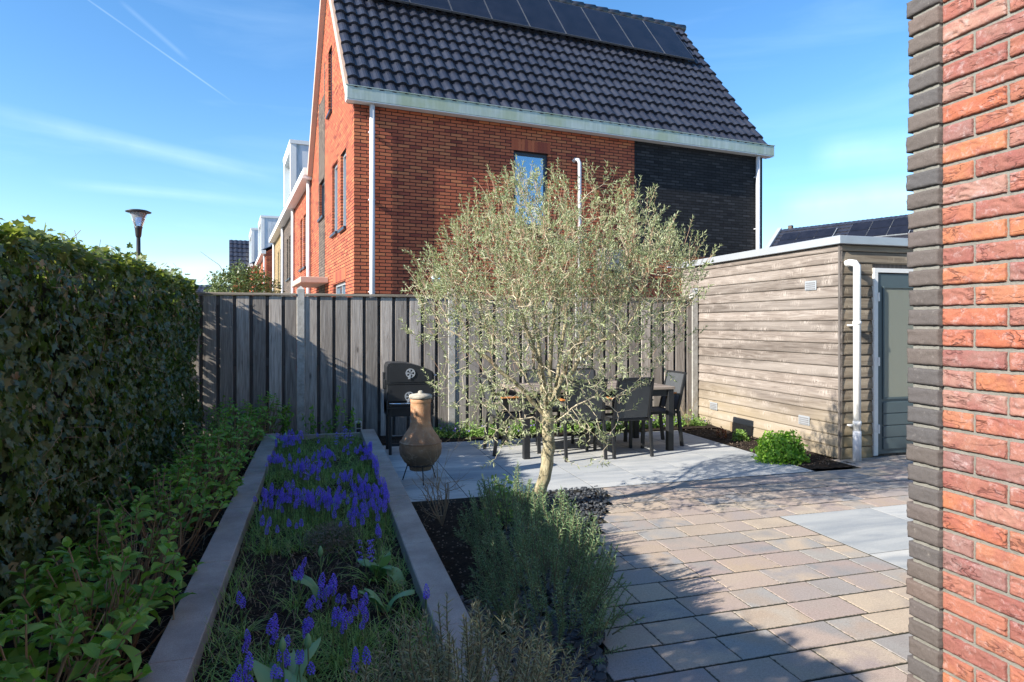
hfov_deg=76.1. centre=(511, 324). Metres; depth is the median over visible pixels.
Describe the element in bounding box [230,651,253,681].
grape hyacinth
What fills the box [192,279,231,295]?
distant house
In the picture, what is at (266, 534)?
grape hyacinth
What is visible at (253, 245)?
terraced house
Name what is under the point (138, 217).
street lamp
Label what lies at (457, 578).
soil beside kerb
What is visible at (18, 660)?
hydrangea
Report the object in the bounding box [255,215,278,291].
terraced house
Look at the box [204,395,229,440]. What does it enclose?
weed
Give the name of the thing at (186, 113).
sky
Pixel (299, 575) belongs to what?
grape hyacinth
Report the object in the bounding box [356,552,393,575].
tulip
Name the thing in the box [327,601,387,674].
grape hyacinth
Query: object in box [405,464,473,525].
bare shrub
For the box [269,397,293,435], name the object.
weed
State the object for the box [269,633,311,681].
tulip
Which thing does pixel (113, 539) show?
hydrangea
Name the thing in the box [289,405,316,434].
weed
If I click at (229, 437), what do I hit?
hydrangea
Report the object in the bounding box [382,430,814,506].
patio
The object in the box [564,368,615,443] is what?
garden chair
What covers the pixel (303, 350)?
garden fence
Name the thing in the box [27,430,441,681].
dry grass
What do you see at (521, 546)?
rosemary bush
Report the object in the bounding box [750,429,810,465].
green bush
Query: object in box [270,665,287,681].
grape hyacinth
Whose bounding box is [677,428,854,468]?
soil beside shed
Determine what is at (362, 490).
grape hyacinth
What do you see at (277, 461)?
grape hyacinth
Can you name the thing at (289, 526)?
grape hyacinth
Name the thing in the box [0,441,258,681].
soil under hedge
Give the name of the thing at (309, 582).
tulip
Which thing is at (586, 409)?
garden chair
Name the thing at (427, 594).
grape hyacinth
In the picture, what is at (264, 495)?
grape hyacinth
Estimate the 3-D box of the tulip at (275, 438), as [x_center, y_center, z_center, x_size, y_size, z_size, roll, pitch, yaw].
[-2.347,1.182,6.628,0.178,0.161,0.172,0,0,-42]
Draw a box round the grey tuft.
[295,519,364,554]
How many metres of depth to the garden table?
7.14 m
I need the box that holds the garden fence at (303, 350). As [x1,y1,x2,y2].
[182,286,697,442]
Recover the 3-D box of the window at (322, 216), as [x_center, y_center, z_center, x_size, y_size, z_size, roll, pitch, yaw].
[-4.105,-2.695,14.234,0.160,0.850,0.860,0,0,-24]
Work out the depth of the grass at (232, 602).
3.08 m
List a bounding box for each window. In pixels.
[299,220,302,271]
[301,216,305,269]
[317,182,323,222]
[326,52,331,119]
[329,164,337,237]
[336,282,344,293]
[338,152,345,233]
[514,151,550,229]
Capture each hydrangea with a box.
[0,536,195,681]
[0,599,154,681]
[10,666,97,681]
[56,502,203,612]
[101,463,231,564]
[136,440,244,526]
[165,427,250,497]
[184,412,263,477]
[198,397,271,459]
[233,391,291,447]
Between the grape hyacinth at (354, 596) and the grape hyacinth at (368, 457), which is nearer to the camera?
the grape hyacinth at (354, 596)
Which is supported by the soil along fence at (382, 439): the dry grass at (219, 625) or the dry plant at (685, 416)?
the dry plant at (685, 416)
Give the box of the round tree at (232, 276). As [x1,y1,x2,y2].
[200,251,284,295]
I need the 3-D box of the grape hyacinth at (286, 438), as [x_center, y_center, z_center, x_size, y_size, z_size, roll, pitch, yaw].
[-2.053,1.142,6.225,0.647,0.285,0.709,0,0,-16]
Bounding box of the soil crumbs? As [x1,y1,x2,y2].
[204,428,845,681]
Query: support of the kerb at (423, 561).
on the ground at (818, 469)
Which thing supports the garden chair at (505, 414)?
on the patio
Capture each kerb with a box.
[138,433,278,681]
[279,432,360,439]
[361,429,498,681]
[414,492,607,678]
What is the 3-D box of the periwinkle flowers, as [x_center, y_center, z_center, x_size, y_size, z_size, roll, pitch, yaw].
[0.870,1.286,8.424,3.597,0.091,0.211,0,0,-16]
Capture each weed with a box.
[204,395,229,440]
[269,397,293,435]
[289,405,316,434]
[319,386,341,432]
[341,398,361,432]
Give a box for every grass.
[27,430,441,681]
[192,432,444,681]
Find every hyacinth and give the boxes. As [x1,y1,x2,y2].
[214,591,271,648]
[215,629,278,681]
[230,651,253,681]
[233,613,303,680]
[235,483,286,540]
[237,515,289,559]
[247,557,326,618]
[251,480,315,536]
[260,448,300,485]
[265,617,344,677]
[268,519,316,558]
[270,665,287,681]
[272,429,323,460]
[276,456,326,493]
[276,635,327,681]
[277,650,337,681]
[281,595,347,648]
[284,486,339,534]
[289,459,342,497]
[293,461,340,506]
[298,572,359,644]
[307,445,361,482]
[311,606,371,679]
[312,585,399,651]
[315,485,358,531]
[322,646,373,681]
[324,469,366,513]
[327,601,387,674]
[329,494,384,553]
[333,538,399,584]
[335,427,356,463]
[340,441,379,477]
[341,473,387,525]
[354,489,401,540]
[355,524,402,569]
[360,477,400,521]
[362,454,386,490]
[392,583,437,651]
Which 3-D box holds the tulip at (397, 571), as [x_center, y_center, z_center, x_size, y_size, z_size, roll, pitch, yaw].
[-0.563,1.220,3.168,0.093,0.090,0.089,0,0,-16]
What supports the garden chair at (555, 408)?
on the patio
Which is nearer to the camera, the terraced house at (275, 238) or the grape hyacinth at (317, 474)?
the grape hyacinth at (317, 474)
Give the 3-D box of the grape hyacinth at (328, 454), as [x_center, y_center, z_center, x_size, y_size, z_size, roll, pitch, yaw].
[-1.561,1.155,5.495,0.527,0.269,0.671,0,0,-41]
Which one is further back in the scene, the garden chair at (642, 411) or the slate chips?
the garden chair at (642, 411)
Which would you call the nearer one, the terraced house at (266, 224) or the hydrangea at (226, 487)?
the hydrangea at (226, 487)
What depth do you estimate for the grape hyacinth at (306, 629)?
2.38 m
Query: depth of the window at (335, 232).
12.79 m
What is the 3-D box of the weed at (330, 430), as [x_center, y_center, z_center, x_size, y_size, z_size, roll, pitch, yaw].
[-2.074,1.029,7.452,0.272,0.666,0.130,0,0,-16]
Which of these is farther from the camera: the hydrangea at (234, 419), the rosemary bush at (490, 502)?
the hydrangea at (234, 419)
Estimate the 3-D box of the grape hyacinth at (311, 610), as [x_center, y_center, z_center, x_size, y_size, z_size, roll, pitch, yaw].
[-0.779,1.171,2.606,0.367,0.223,0.302,0,0,-16]
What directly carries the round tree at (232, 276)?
on the ground at (818, 469)
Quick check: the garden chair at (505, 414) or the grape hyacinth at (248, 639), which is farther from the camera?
the garden chair at (505, 414)
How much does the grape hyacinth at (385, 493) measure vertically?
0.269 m
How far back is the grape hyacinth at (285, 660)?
2.18 m
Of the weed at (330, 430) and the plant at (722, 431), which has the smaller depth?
the weed at (330, 430)
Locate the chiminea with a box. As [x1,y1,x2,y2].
[399,390,441,485]
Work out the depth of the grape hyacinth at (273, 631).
2.34 m
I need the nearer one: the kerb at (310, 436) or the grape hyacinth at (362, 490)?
the grape hyacinth at (362, 490)
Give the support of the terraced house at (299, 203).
on the ground at (818, 469)
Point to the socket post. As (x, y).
(358, 428)
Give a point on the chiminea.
(415, 446)
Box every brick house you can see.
[291,0,774,300]
[765,214,912,247]
[906,0,1023,681]
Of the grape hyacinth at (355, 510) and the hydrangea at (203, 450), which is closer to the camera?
the grape hyacinth at (355, 510)
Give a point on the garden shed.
(807, 340)
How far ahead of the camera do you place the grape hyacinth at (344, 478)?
4.60 m
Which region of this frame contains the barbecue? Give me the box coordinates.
[382,361,443,454]
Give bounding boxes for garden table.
[500,381,674,459]
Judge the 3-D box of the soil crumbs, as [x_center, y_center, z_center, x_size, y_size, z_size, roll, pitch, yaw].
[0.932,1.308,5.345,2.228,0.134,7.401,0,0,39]
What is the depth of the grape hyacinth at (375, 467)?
5.00 m
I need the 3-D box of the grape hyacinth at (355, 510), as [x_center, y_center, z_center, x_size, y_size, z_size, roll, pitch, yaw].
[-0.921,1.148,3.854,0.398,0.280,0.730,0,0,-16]
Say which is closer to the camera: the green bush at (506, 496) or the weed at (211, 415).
the green bush at (506, 496)
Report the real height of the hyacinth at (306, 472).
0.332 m
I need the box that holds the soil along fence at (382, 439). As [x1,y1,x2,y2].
[378,422,719,443]
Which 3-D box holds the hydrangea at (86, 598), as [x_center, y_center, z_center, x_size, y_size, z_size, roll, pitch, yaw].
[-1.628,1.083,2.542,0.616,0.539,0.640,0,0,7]
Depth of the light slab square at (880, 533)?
4.42 m
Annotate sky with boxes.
[0,0,912,284]
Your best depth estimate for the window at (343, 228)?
11.85 m
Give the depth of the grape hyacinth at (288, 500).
4.11 m
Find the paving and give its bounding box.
[593,454,912,681]
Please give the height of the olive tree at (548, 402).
2.717 m
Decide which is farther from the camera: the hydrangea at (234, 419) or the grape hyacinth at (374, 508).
the hydrangea at (234, 419)
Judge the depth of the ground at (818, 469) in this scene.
6.54 m
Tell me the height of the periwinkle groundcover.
0.335 m
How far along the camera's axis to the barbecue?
6.94 m
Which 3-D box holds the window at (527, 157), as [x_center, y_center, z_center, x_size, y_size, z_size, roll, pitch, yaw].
[0.337,-2.420,11.891,0.760,1.400,0.160,0,0,-24]
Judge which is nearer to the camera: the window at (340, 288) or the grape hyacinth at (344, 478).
the grape hyacinth at (344, 478)
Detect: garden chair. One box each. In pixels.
[479,374,540,455]
[524,368,573,445]
[553,378,607,461]
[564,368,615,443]
[593,377,654,458]
[623,370,686,447]
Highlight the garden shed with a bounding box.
[680,235,912,461]
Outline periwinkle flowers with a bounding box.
[440,417,705,431]
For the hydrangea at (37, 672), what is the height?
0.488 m
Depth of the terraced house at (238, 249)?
48.79 m
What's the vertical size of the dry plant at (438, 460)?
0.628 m
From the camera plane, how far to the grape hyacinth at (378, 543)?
3.42 m
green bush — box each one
[479,474,525,526]
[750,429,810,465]
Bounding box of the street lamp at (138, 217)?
[125,209,151,260]
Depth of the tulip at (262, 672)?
2.16 m
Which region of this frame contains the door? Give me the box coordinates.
[878,273,912,453]
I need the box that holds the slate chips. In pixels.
[460,485,608,681]
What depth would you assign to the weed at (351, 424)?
7.43 m
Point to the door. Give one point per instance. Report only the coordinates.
(894, 306)
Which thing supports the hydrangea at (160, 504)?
on the soil under hedge at (167, 613)
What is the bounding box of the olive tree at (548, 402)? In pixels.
[400,155,721,508]
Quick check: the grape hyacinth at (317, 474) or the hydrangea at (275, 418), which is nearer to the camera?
the grape hyacinth at (317, 474)
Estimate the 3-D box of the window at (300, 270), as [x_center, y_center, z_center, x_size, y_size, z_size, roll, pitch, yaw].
[-5.810,-2.195,18.155,0.160,1.450,0.610,0,0,-23]
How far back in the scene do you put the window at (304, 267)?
17.67 m
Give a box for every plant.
[422,423,461,490]
[680,395,700,425]
[716,426,726,437]
[731,429,749,441]
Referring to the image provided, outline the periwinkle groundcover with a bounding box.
[433,410,709,438]
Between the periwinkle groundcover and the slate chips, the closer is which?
the slate chips
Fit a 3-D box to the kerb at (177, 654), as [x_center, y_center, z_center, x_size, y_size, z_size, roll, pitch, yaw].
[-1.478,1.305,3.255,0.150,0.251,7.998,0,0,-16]
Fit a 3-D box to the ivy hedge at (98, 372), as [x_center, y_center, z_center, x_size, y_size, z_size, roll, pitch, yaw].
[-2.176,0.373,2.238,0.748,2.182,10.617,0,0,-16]
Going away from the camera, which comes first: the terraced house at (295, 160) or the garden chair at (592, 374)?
the garden chair at (592, 374)
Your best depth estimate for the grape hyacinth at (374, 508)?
3.98 m
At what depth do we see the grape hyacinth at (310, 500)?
4.05 m
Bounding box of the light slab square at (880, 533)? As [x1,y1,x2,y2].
[779,504,912,570]
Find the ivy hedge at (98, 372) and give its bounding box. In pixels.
[0,215,207,631]
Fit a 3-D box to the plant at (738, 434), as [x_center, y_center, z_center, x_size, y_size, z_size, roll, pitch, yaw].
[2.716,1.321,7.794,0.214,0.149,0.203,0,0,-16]
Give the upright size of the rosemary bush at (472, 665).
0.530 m
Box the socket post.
[355,421,361,432]
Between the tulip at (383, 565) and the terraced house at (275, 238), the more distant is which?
the terraced house at (275, 238)
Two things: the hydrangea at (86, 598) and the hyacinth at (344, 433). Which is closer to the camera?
the hydrangea at (86, 598)
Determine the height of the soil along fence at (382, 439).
0.031 m
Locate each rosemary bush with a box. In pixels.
[343,591,590,681]
[452,460,568,564]
[463,484,645,665]
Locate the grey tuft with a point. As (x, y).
(325, 534)
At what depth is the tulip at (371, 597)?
2.83 m
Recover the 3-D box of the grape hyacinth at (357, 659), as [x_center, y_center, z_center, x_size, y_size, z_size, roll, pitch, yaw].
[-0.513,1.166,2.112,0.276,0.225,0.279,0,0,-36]
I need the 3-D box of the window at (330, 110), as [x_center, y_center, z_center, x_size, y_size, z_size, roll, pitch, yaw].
[-3.607,-4.845,13.088,0.160,1.350,0.560,0,0,-23]
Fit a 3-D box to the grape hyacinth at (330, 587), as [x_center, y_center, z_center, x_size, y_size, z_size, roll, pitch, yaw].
[-0.738,1.147,2.662,0.292,0.262,0.306,0,0,44]
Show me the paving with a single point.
(674, 540)
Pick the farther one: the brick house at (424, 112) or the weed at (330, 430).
the brick house at (424, 112)
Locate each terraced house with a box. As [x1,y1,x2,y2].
[229,240,248,295]
[247,228,258,291]
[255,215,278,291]
[269,223,280,292]
[277,139,308,292]
[286,171,311,293]
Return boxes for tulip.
[247,637,320,681]
[268,432,286,446]
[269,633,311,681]
[291,546,332,600]
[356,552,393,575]
[358,588,414,612]
[385,565,405,586]
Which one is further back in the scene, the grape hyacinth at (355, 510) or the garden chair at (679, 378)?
the garden chair at (679, 378)
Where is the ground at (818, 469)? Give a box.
[392,428,845,471]

